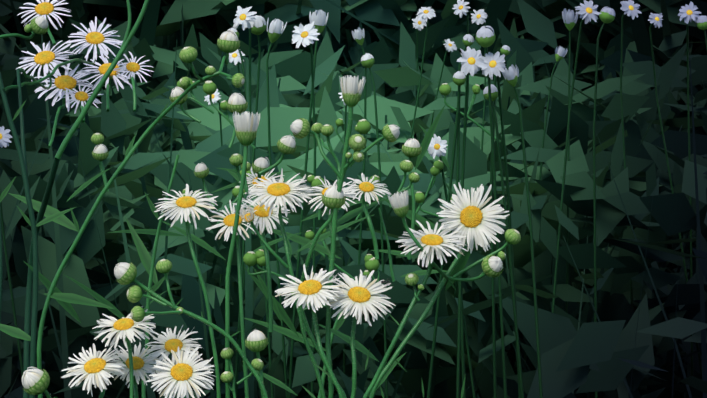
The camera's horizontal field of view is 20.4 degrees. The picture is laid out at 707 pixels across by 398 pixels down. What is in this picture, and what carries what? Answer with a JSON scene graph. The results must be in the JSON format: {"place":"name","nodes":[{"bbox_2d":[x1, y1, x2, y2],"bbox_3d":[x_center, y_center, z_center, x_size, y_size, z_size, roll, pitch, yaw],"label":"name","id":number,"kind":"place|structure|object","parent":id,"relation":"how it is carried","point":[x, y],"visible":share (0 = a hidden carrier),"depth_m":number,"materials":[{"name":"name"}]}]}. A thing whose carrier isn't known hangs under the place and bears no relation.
{"place":"outdoors","nodes":[
{"label":"outdoors","id":0,"kind":"place"},
{"bbox_2d":[0,0,706,397],"bbox_3d":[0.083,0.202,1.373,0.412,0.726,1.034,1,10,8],"label":"fleabane","id":1,"kind":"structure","parent":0,"point":[488,64],"depth_m":1.02,"materials":[{"name":"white plant"}]},
{"bbox_2d":[0,0,706,397],"bbox_3d":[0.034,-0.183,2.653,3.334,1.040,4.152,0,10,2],"label":"foliage","id":2,"kind":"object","parent":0,"point":[496,10],"depth_m":1.43,"materials":[{"name":"green plant"}]},
{"label":"ground","id":3,"kind":"structure","parent":0,"visible":0},
{"bbox_2d":[0,0,500,397],"bbox_3d":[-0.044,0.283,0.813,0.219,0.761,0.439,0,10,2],"label":"fleabane","id":4,"kind":"object","parent":3,"relation":"on","point":[187,204],"visible":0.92,"depth_m":0.64,"materials":[{"name":"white plant"}]},
{"bbox_2d":[22,75,520,397],"bbox_3d":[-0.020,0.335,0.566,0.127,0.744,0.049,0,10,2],"label":"daisy plant","id":5,"kind":"object","parent":3,"relation":"on","point":[464,215],"visible":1,"depth_m":0.50,"materials":[{"name":"white plant"}]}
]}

